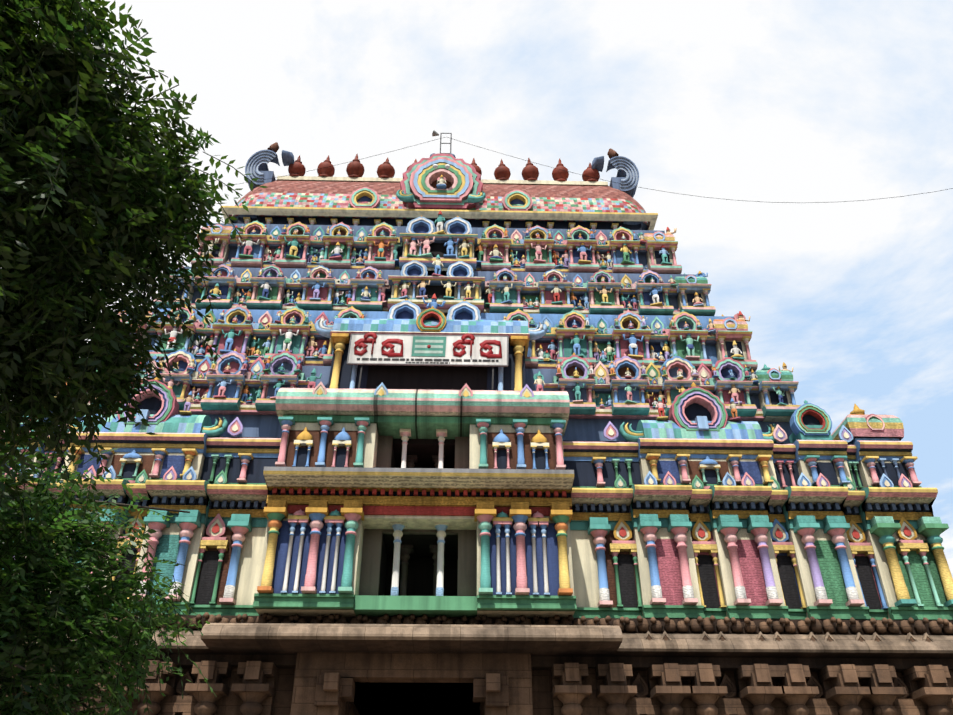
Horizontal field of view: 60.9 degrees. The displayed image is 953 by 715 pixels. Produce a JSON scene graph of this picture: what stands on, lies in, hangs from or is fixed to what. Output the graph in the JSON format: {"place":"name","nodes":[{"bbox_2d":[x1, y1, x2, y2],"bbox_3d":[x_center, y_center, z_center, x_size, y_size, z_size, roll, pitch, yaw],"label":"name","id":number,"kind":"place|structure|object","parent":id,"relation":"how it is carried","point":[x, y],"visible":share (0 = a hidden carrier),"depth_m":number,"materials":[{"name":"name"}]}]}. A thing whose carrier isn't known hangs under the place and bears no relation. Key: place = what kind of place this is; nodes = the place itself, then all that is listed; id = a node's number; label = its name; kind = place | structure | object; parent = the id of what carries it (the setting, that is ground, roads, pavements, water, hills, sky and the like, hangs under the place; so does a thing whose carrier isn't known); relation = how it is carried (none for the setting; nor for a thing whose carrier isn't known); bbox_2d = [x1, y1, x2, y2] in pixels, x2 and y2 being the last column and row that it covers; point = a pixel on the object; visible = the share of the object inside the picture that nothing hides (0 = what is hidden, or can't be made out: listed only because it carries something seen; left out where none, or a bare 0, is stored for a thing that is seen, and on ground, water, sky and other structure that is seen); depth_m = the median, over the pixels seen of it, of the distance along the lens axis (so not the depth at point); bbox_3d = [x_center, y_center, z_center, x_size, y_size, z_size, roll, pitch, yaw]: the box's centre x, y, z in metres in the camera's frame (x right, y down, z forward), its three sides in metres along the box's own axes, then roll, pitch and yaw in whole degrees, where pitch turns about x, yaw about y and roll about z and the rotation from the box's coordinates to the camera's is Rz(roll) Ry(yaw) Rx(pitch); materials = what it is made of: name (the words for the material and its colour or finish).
{"place":"outdoors","nodes":[
{"label":"outdoors","id":0,"kind":"place"},
{"bbox_2d":[0,0,266,714],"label":"tree","id":1,"kind":"object","parent":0,"point":[54,81],"depth_m":5.30,"materials":[{"name":"green plant"}]},
{"bbox_2d":[0,612,952,714],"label":"temple base","id":2,"kind":"object","parent":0,"point":[331,664],"visible":0.77,"depth_m":23.76,"materials":[{"name":"brown stone"}]},
{"bbox_2d":[0,142,952,619],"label":"temple tower","id":3,"kind":"structure","parent":2,"relation":"on","point":[632,434],"depth_m":28.02,"materials":[{"name":"multicoloured paint"}]},
{"bbox_2d":[288,154,599,180],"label":"roof finials","id":4,"kind":"object","parent":3,"relation":"on","point":[386,169],"visible":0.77,"depth_m":43.74,"materials":[{"name":"brown metal"}]},
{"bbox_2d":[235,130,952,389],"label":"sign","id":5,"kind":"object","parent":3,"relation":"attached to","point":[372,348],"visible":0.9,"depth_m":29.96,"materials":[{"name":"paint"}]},
{"bbox_2d":[31,0,952,577],"bbox_3d":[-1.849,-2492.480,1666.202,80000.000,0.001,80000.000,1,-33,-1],"label":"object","id":6,"kind":"structure","parent":0,"point":[843,294],"depth_m":3784.05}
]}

